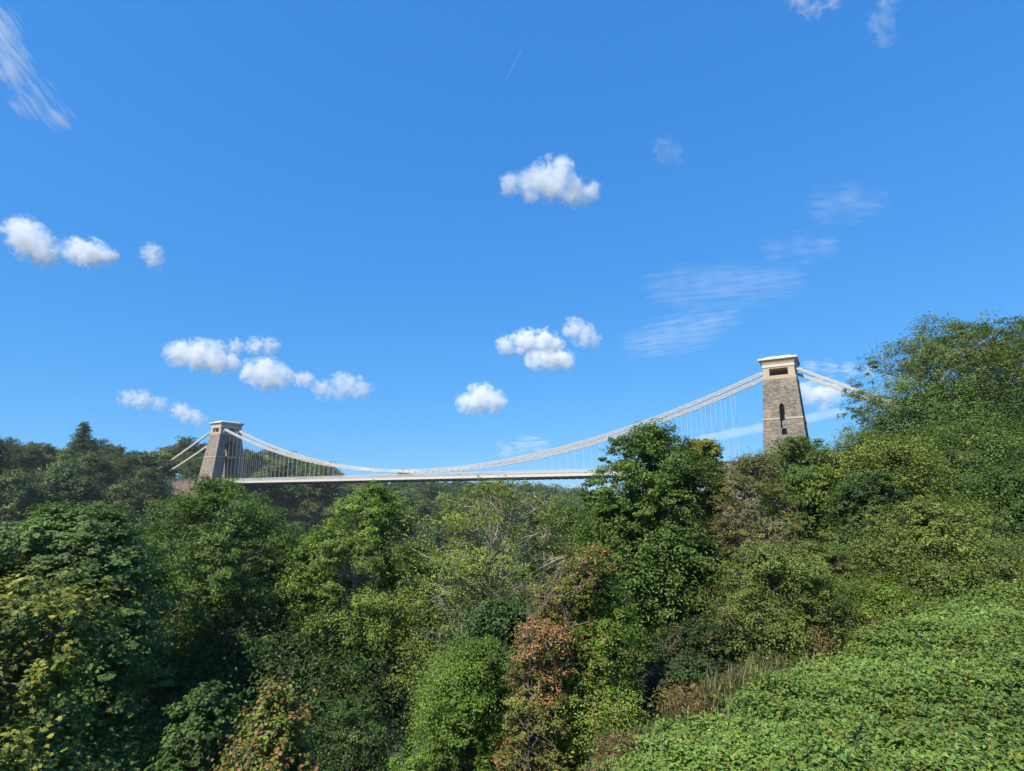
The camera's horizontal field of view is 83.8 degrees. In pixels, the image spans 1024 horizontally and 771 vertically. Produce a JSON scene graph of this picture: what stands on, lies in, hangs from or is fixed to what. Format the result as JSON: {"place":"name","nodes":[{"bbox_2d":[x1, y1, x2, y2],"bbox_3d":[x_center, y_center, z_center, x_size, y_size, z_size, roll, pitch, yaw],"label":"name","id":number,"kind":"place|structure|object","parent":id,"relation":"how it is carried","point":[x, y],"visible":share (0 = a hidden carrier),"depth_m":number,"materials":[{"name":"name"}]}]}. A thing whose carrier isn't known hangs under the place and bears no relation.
{"place":"outdoors","nodes":[
{"label":"outdoors","id":0,"kind":"place"},
{"bbox_2d":[0,470,1023,770],"bbox_3d":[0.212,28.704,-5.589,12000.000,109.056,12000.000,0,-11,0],"label":"ground","id":1,"kind":"structure","parent":0,"point":[330,500],"depth_m":175.76,"materials":[{"name":"green plant"}]},
{"bbox_2d":[0,440,20,477],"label":"broadleaf tree","id":2,"kind":"object","parent":1,"relation":"on","point":[4,455],"visible":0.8,"depth_m":162.62,"materials":[{"name":"green plant"}]},
{"bbox_2d":[0,469,39,527],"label":"broadleaf tree","id":3,"kind":"object","parent":1,"relation":"on","point":[14,498],"visible":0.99,"depth_m":156.22,"materials":[{"name":"green plant"}]},
{"bbox_2d":[1,446,39,465],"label":"broadleaf tree","id":4,"kind":"object","parent":1,"relation":"on","point":[19,449],"visible":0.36,"depth_m":180.76,"materials":[{"name":"green plant"}]},
{"bbox_2d":[9,446,49,472],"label":"broadleaf tree","id":5,"kind":"object","parent":1,"relation":"on","point":[30,454],"visible":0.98,"depth_m":177.20,"materials":[{"name":"green plant"}]},
{"bbox_2d":[35,442,60,464],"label":"broadleaf tree","id":6,"kind":"object","parent":1,"relation":"on","point":[49,450],"visible":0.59,"depth_m":204.45,"materials":[{"name":"green plant"}]},
{"bbox_2d":[18,464,106,513],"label":"broadleaf tree","id":7,"kind":"object","parent":1,"relation":"on","point":[82,484],"visible":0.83,"depth_m":166.62,"materials":[{"name":"green plant"}]},
{"bbox_2d":[25,457,106,503],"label":"broadleaf tree","id":8,"kind":"object","parent":1,"relation":"on","point":[69,463],"visible":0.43,"depth_m":170.50,"materials":[{"name":"green plant"}]},
{"bbox_2d":[55,453,81,464],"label":"broadleaf tree","id":9,"kind":"object","parent":1,"relation":"on","point":[62,456],"visible":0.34,"depth_m":187.22,"materials":[{"name":"green plant"}]},
{"bbox_2d":[55,447,83,461],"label":"broadleaf tree","id":10,"kind":"object","parent":1,"relation":"on","point":[71,451],"visible":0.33,"depth_m":194.11,"materials":[{"name":"green plant"}]},
{"bbox_2d":[0,560,164,770],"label":"sycamore tree","id":11,"kind":"object","parent":1,"relation":"on","point":[54,657],"visible":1,"depth_m":8.28,"materials":[{"name":"green plant"}]},
{"bbox_2d":[63,421,101,452],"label":"conifer tree","id":12,"kind":"object","parent":1,"relation":"on","point":[82,443],"visible":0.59,"depth_m":234.13,"materials":[{"name":"green plant"}]},
{"bbox_2d":[75,450,120,497],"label":"broadleaf tree","id":13,"kind":"object","parent":1,"relation":"on","point":[104,470],"visible":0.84,"depth_m":181.63,"materials":[{"name":"green plant"}]},
{"bbox_2d":[90,437,113,452],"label":"broadleaf tree","id":14,"kind":"object","parent":1,"relation":"on","point":[101,441],"visible":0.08,"depth_m":249.64,"materials":[{"name":"green plant"}]},
{"bbox_2d":[0,498,207,770],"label":"sycamore tree","id":15,"kind":"object","parent":1,"relation":"on","point":[64,540],"visible":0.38,"depth_m":17.31,"materials":[{"name":"green plant"}]},
{"bbox_2d":[95,453,124,475],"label":"broadleaf tree","id":16,"kind":"object","parent":1,"relation":"on","point":[115,456],"visible":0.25,"depth_m":207.29,"materials":[{"name":"green plant"}]},
{"bbox_2d":[95,444,126,458],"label":"broadleaf tree","id":17,"kind":"object","parent":1,"relation":"on","point":[116,449],"visible":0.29,"depth_m":237.09,"materials":[{"name":"green plant"}]},
{"bbox_2d":[80,480,145,522],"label":"broadleaf tree","id":18,"kind":"object","parent":1,"relation":"on","point":[121,493],"visible":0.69,"depth_m":175.63,"materials":[{"name":"green plant"}]},
{"bbox_2d":[110,455,143,479],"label":"broadleaf tree","id":19,"kind":"object","parent":1,"relation":"on","point":[128,461],"visible":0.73,"depth_m":198.04,"materials":[{"name":"green plant"}]},
{"bbox_2d":[120,449,142,476],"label":"broadleaf tree","id":20,"kind":"object","parent":1,"relation":"on","point":[133,455],"visible":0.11,"depth_m":223.51,"materials":[{"name":"green plant"}]},
{"bbox_2d":[114,466,177,500],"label":"broadleaf tree","id":21,"kind":"object","parent":1,"relation":"on","point":[151,476],"visible":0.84,"depth_m":190.75,"materials":[{"name":"green plant"}]},
{"bbox_2d":[130,485,166,524],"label":"broadleaf tree","id":22,"kind":"object","parent":1,"relation":"on","point":[148,496],"visible":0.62,"depth_m":185.36,"materials":[{"name":"green plant"}]},
{"bbox_2d":[119,450,178,482],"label":"broadleaf tree","id":23,"kind":"object","parent":1,"relation":"on","point":[151,460],"visible":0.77,"depth_m":205.32,"materials":[{"name":"green plant"}]},
{"bbox_2d":[102,524,218,770],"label":"broadleaf tree","id":24,"kind":"object","parent":1,"relation":"on","point":[186,575],"visible":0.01,"depth_m":32.37,"materials":[{"name":"green plant"}]},
{"bbox_2d":[156,440,195,474],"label":"broadleaf tree","id":25,"kind":"object","parent":1,"relation":"on","point":[168,453],"visible":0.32,"depth_m":297.26,"materials":[{"name":"green plant"}]},
{"bbox_2d":[165,435,205,462],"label":"broadleaf tree","id":26,"kind":"object","parent":1,"relation":"on","point":[197,447],"visible":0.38,"depth_m":301.30,"materials":[{"name":"green plant"}]},
{"bbox_2d":[173,450,200,479],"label":"broadleaf tree","id":27,"kind":"object","parent":1,"relation":"on","point":[185,456],"visible":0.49,"depth_m":279.30,"materials":[{"name":"green plant"}]},
{"bbox_2d":[179,456,203,477],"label":"broadleaf tree","id":28,"kind":"object","parent":1,"relation":"on","point":[195,462],"visible":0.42,"depth_m":275.89,"materials":[{"name":"green plant"}]},
{"bbox_2d":[144,679,247,770],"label":"shrub","id":29,"kind":"object","parent":1,"relation":"on","point":[205,703],"visible":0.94,"depth_m":13.94,"materials":[{"name":"green plant"}]},
{"bbox_2d":[133,474,316,760],"bbox_3d":[-12.814,13.464,23.817,8.889,19.557,8.332,0,-11,0],"label":"ash tree","id":30,"kind":"object","parent":1,"relation":"on","point":[223,549],"visible":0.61,"depth_m":23.88,"materials":[{"name":"green plant"}]},
{"bbox_2d":[229,490,277,519],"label":"broadleaf tree","id":31,"kind":"object","parent":1,"relation":"on","point":[258,494],"visible":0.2,"depth_m":217.00,"materials":[{"name":"green plant"}]},
{"bbox_2d":[244,452,269,476],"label":"broadleaf tree","id":32,"kind":"object","parent":1,"relation":"on","point":[257,458],"visible":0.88,"depth_m":250.62,"materials":[{"name":"green plant"}]},
{"bbox_2d":[245,467,279,499],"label":"broadleaf tree","id":33,"kind":"object","parent":1,"relation":"on","point":[253,488],"visible":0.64,"depth_m":235.33,"materials":[{"name":"green plant"}]},
{"bbox_2d":[93,590,437,770],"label":"broadleaf tree","id":34,"kind":"object","parent":1,"relation":"on","point":[279,669],"visible":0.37,"depth_m":21.50,"materials":[{"name":"green plant"}]},
{"bbox_2d":[202,673,330,770],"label":"sapling","id":35,"kind":"object","parent":1,"relation":"on","point":[273,737],"visible":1,"depth_m":8.09,"materials":[{"name":"green plant"}]},
{"bbox_2d":[259,446,287,460],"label":"broadleaf tree","id":36,"kind":"object","parent":1,"relation":"on","point":[268,452],"visible":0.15,"depth_m":307.74,"materials":[{"name":"green plant"}]},
{"bbox_2d":[258,460,291,485],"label":"broadleaf tree","id":37,"kind":"object","parent":1,"relation":"on","point":[276,467],"visible":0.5,"depth_m":249.27,"materials":[{"name":"green plant"}]},
{"bbox_2d":[263,498,292,526],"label":"broadleaf tree","id":38,"kind":"object","parent":1,"relation":"on","point":[277,502],"visible":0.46,"depth_m":224.76,"materials":[{"name":"green plant"}]},
{"bbox_2d":[277,458,297,476],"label":"broadleaf tree","id":39,"kind":"object","parent":1,"relation":"on","point":[289,463],"visible":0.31,"depth_m":268.61,"materials":[{"name":"green plant"}]},
{"bbox_2d":[269,474,306,505],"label":"broadleaf tree","id":40,"kind":"object","parent":1,"relation":"on","point":[287,489],"visible":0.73,"depth_m":240.08,"materials":[{"name":"green plant"}]},
{"bbox_2d":[228,534,351,743],"bbox_3d":[-12.569,18.424,33.404,9.458,19.319,8.336,0,-11,0],"label":"broadleaf tree","id":41,"kind":"object","parent":1,"relation":"on","point":[325,568],"visible":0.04,"depth_m":33.54,"materials":[{"name":"green plant"}]},
{"bbox_2d":[0,463,582,770],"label":"bank thicket","id":42,"kind":"object","parent":1,"relation":"on","point":[27,469],"visible":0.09,"depth_m":243.87,"materials":[{"name":"green plant"}]},
{"bbox_2d":[279,517,326,547],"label":"broadleaf tree","id":43,"kind":"object","parent":1,"relation":"on","point":[308,524],"visible":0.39,"depth_m":220.73,"materials":[{"name":"green plant"}]},
{"bbox_2d":[293,467,313,484],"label":"broadleaf tree","id":44,"kind":"object","parent":1,"relation":"on","point":[300,473],"visible":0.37,"depth_m":263.28,"materials":[{"name":"green plant"}]},
{"bbox_2d":[294,498,323,531],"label":"broadleaf tree","id":45,"kind":"object","parent":1,"relation":"on","point":[311,505],"visible":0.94,"depth_m":237.44,"materials":[{"name":"green plant"}]},
{"bbox_2d":[300,465,337,501],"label":"broadleaf tree","id":46,"kind":"object","parent":1,"relation":"on","point":[309,489],"visible":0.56,"depth_m":257.54,"materials":[{"name":"green plant"}]},
{"bbox_2d":[322,471,346,492],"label":"broadleaf tree","id":47,"kind":"object","parent":1,"relation":"on","point":[340,485],"visible":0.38,"depth_m":270.42,"materials":[{"name":"green plant"}]},
{"bbox_2d":[320,501,351,524],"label":"broadleaf tree","id":48,"kind":"object","parent":1,"relation":"on","point":[325,514],"visible":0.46,"depth_m":247.80,"materials":[{"name":"green plant"}]},
{"bbox_2d":[270,479,423,765],"bbox_3d":[-6.901,12.291,25.127,6.556,16.138,6.374,-6,-12,26],"label":"ash tree","id":49,"kind":"object","parent":1,"relation":"on","point":[358,549],"visible":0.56,"depth_m":24.89,"materials":[{"name":"green plant"}]},
{"bbox_2d":[298,690,406,770],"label":"shrub","id":50,"kind":"object","parent":1,"relation":"on","point":[352,737],"visible":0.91,"depth_m":18.87,"materials":[{"name":"green plant"}]},
{"bbox_2d":[348,483,365,497],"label":"broadleaf tree","id":51,"kind":"object","parent":1,"relation":"on","point":[353,487],"visible":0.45,"depth_m":274.87,"materials":[{"name":"green plant"}]},
{"bbox_2d":[338,537,467,769],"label":"broadleaf tree","id":52,"kind":"object","parent":1,"relation":"on","point":[404,583],"visible":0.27,"depth_m":33.16,"materials":[{"name":"green plant"}]},
{"bbox_2d":[389,525,426,552],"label":"broadleaf tree","id":53,"kind":"object","parent":1,"relation":"on","point":[412,537],"visible":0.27,"depth_m":269.76,"materials":[{"name":"green plant"}]},
{"bbox_2d":[390,488,427,517],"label":"broadleaf tree","id":54,"kind":"object","parent":1,"relation":"on","point":[404,496],"visible":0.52,"depth_m":291.45,"materials":[{"name":"green plant"}]},
{"bbox_2d":[407,487,423,503],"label":"broadleaf tree","id":55,"kind":"object","parent":1,"relation":"on","point":[414,491],"visible":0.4,"depth_m":307.10,"materials":[{"name":"green plant"}]},
{"bbox_2d":[408,483,430,500],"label":"broadleaf tree","id":56,"kind":"object","parent":1,"relation":"on","point":[420,488],"visible":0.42,"depth_m":315.94,"materials":[{"name":"green plant"}]},
{"bbox_2d":[402,522,441,551],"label":"broadleaf tree","id":57,"kind":"object","parent":1,"relation":"on","point":[426,531],"visible":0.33,"depth_m":279.42,"materials":[{"name":"green plant"}]},
{"bbox_2d":[411,498,438,519],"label":"broadleaf tree","id":58,"kind":"object","parent":1,"relation":"on","point":[428,511],"visible":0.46,"depth_m":301.26,"materials":[{"name":"green plant"}]},
{"bbox_2d":[416,513,444,538],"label":"broadleaf tree","id":59,"kind":"object","parent":1,"relation":"on","point":[423,516],"visible":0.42,"depth_m":293.52,"materials":[{"name":"green plant"}]},
{"bbox_2d":[420,495,440,516],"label":"broadleaf tree","id":60,"kind":"object","parent":1,"relation":"on","point":[435,506],"visible":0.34,"depth_m":311.23,"materials":[{"name":"green plant"}]},
{"bbox_2d":[423,482,438,497],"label":"broadleaf tree","id":61,"kind":"object","parent":1,"relation":"on","point":[431,487],"visible":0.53,"depth_m":333.07,"materials":[{"name":"green plant"}]},
{"bbox_2d":[434,491,457,521],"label":"broadleaf tree","id":62,"kind":"object","parent":1,"relation":"on","point":[443,501],"visible":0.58,"depth_m":318.34,"materials":[{"name":"green plant"}]},
{"bbox_2d":[436,518,463,549],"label":"broadleaf tree","id":63,"kind":"object","parent":1,"relation":"on","point":[445,537],"visible":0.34,"depth_m":302.53,"materials":[{"name":"green plant"}]},
{"bbox_2d":[381,628,525,770],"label":"ivy shrub","id":64,"kind":"object","parent":1,"relation":"on","point":[460,704],"visible":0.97,"depth_m":13.33,"materials":[{"name":"green plant"}]},
{"bbox_2d":[449,489,472,511],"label":"broadleaf tree","id":65,"kind":"object","parent":1,"relation":"on","point":[454,495],"visible":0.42,"depth_m":337.26,"materials":[{"name":"green plant"}]},
{"bbox_2d":[463,482,481,507],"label":"broadleaf tree","id":66,"kind":"object","parent":1,"relation":"on","point":[470,486],"visible":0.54,"depth_m":359.87,"materials":[{"name":"green plant"}]},
{"bbox_2d":[374,474,591,743],"bbox_3d":[-0.810,9.570,23.412,9.678,11.820,8.697,0,-11,0],"label":"ash tree","id":67,"kind":"object","parent":1,"relation":"on","point":[467,526],"visible":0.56,"depth_m":23.27,"materials":[{"name":"green plant"}]},
{"bbox_2d":[475,535,501,564],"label":"broadleaf tree","id":68,"kind":"object","parent":1,"relation":"on","point":[498,546],"visible":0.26,"depth_m":319.49,"materials":[{"name":"green plant"}]},
{"bbox_2d":[413,572,609,770],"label":"broadleaf tree","id":69,"kind":"object","parent":1,"relation":"on","point":[504,615],"visible":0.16,"depth_m":19.48,"materials":[{"name":"green plant"}]},
{"bbox_2d":[502,502,522,522],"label":"broadleaf tree","id":70,"kind":"object","parent":1,"relation":"on","point":[517,509],"visible":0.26,"depth_m":373.25,"materials":[{"name":"green plant"}]},
{"bbox_2d":[506,541,524,567],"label":"broadleaf tree","id":71,"kind":"object","parent":1,"relation":"on","point":[516,554],"visible":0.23,"depth_m":336.54,"materials":[{"name":"green plant"}]},
{"bbox_2d":[518,496,535,515],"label":"broadleaf tree","id":72,"kind":"object","parent":1,"relation":"on","point":[529,501],"visible":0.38,"depth_m":398.28,"materials":[{"name":"green plant"}]},
{"bbox_2d":[388,482,688,579],"bbox_3d":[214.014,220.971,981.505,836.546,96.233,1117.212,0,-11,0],"label":"distant wood","id":73,"kind":"object","parent":1,"relation":"on","point":[573,492],"depth_m":508.04,"materials":[{"name":"green plant"}]},
{"bbox_2d":[489,541,618,770],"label":"shrub","id":74,"kind":"object","parent":1,"relation":"on","point":[546,633],"visible":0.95,"depth_m":11.46,"materials":[{"name":"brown plant"}]},
{"bbox_2d":[502,497,625,687],"bbox_3d":[3.451,12.076,31.147,9.548,11.794,8.818,0,-11,0],"label":"broadleaf tree","id":75,"kind":"object","parent":1,"relation":"on","point":[548,549],"visible":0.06,"depth_m":31.61,"materials":[{"name":"green plant"}]},
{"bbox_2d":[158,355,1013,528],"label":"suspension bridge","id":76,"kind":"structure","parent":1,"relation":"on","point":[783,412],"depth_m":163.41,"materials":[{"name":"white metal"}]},
{"bbox_2d":[536,563,655,770],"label":"ivy shrub","id":77,"kind":"object","parent":1,"relation":"on","point":[606,629],"visible":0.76,"depth_m":11.52,"materials":[{"name":"green plant"}]},
{"bbox_2d":[581,727,648,770],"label":"dry bracken","id":78,"kind":"object","parent":1,"relation":"on","point":[608,742],"visible":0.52,"depth_m":8.92,"materials":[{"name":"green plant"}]},
{"bbox_2d":[562,418,757,680],"bbox_3d":[5.026,6.033,20.086,6.864,9.738,6.637,0,-11,0],"label":"field maple tree","id":79,"kind":"object","parent":1,"relation":"on","point":[676,552],"visible":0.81,"depth_m":19.04,"materials":[{"name":"green plant"}]},
{"bbox_2d":[621,604,747,723],"bbox_3d":[3.809,7.268,13.303,3.496,4.069,3.093,0,-11,0],"label":"shrub","id":80,"kind":"object","parent":1,"relation":"on","point":[681,648],"visible":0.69,"depth_m":13.08,"materials":[{"name":"green plant"}]},
{"bbox_2d":[648,678,728,721],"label":"dry bracken","id":81,"kind":"object","parent":1,"relation":"on","point":[683,695],"visible":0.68,"depth_m":10.55,"materials":[{"name":"brown plant"}]},
{"bbox_2d":[687,436,749,560],"bbox_3d":[8.065,5.507,22.776,2.727,6.912,2.659,0,-11,0],"label":"field maple tree","id":82,"kind":"object","parent":1,"relation":"on","point":[704,447],"visible":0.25,"depth_m":22.81,"materials":[{"name":"green plant"}]},
{"bbox_2d":[577,610,927,770],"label":"dry grass","id":83,"kind":"structure","parent":1,"relation":"on","point":[740,681],"depth_m":10.75,"materials":[{"name":"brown plant"}]},
{"bbox_2d":[703,447,806,608],"bbox_3d":[7.897,4.938,18.333,3.184,6.035,3.275,0,-11,0],"label":"shrub","id":84,"kind":"object","parent":1,"relation":"on","point":[734,522],"visible":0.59,"depth_m":18.39,"materials":[{"name":"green plant"}]},
{"bbox_2d":[519,516,1023,770],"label":"undergrowth","id":85,"kind":"object","parent":1,"relation":"on","point":[749,660],"visible":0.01,"depth_m":12.07,"materials":[{"name":"green plant"}]},
{"bbox_2d":[694,538,869,669],"bbox_3d":[6.202,5.163,13.257,3.755,3.115,3.349,0,-11,0],"label":"shrub","id":86,"kind":"object","parent":1,"relation":"on","point":[767,621],"visible":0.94,"depth_m":12.80,"materials":[{"name":"green plant"}]},
{"bbox_2d":[551,569,1023,770],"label":"brambles","id":87,"kind":"object","parent":1,"relation":"on","point":[846,736],"visible":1,"depth_m":8.71,"materials":[{"name":"green plant"}]},
{"bbox_2d":[738,433,852,552],"bbox_3d":[14.562,5.791,28.671,7.419,6.912,6.469,0,-11,0],"label":"shrub","id":88,"kind":"object","parent":1,"relation":"on","point":[797,472],"visible":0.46,"depth_m":27.46,"materials":[{"name":"green plant"}]},
{"bbox_2d":[777,621,843,656],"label":"dry bracken","id":89,"kind":"object","parent":1,"relation":"on","point":[823,637],"visible":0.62,"depth_m":12.27,"materials":[{"name":"brown plant"}]},
{"bbox_2d":[778,538,869,611],"bbox_3d":[8.671,5.769,16.224,2.392,2.777,2.387,9,-15,-41],"label":"shrub","id":90,"kind":"object","parent":1,"relation":"on","point":[831,556],"visible":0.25,"depth_m":16.02,"materials":[{"name":"green plant"}]},
{"bbox_2d":[818,467,917,571],"bbox_3d":[14.149,5.339,22.317,4.327,4.285,3.714,0,-11,0],"label":"shrub","id":91,"kind":"object","parent":1,"relation":"on","point":[861,491],"visible":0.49,"depth_m":22.16,"materials":[{"name":"green plant"}]},
{"bbox_2d":[802,570,940,630],"bbox_3d":[8.515,5.566,14.196,3.361,1.834,3.353,0,-11,0],"label":"shrub","id":92,"kind":"object","parent":1,"relation":"on","point":[875,596],"visible":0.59,"depth_m":13.61,"materials":[{"name":"green plant"}]},
{"bbox_2d":[802,425,977,547],"bbox_3d":[16.765,4.981,26.605,7.025,6.189,7.788,0,-11,0],"label":"shrub","id":93,"kind":"object","parent":1,"relation":"on","point":[874,455],"visible":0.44,"depth_m":25.87,"materials":[{"name":"green plant"}]},
{"bbox_2d":[812,482,1023,602],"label":"shrub","id":94,"kind":"object","parent":1,"relation":"on","point":[920,517],"visible":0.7,"depth_m":16.62,"materials":[{"name":"green plant"}]},
{"bbox_2d":[828,309,1023,490],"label":"ash tree","id":95,"kind":"object","parent":1,"relation":"on","point":[994,355],"visible":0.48,"depth_m":36.43,"materials":[{"name":"green plant"}]},
{"bbox_2d":[850,365,1023,508],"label":"oak tree","id":96,"kind":"object","parent":1,"relation":"on","point":[933,401],"visible":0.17,"depth_m":32.96,"materials":[{"name":"green plant"}]},
{"bbox_2d":[870,522,1023,602],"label":"shrub","id":97,"kind":"object","parent":1,"relation":"on","point":[1006,567],"visible":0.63,"depth_m":15.26,"materials":[{"name":"green plant"}]},
{"bbox_2d":[891,402,1023,523],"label":"shrub","id":98,"kind":"object","parent":1,"relation":"on","point":[980,448],"visible":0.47,"depth_m":28.04,"materials":[{"name":"green plant"}]},
{"bbox_2d":[934,454,1023,556],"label":"shrub","id":99,"kind":"object","parent":1,"relation":"on","point":[1013,490],"visible":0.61,"depth_m":19.94,"materials":[{"name":"green plant"}]},
{"bbox_2d":[951,311,1023,455],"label":"oak tree","id":100,"kind":"object","parent":1,"relation":"on","point":[1022,361],"visible":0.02,"depth_m":41.35,"materials":[{"name":"green plant"}]},
{"bbox_2d":[0,0,1023,493],"label":"sky","id":101,"kind":"structure","parent":0,"point":[377,234],"materials":[{"name":"blue"}]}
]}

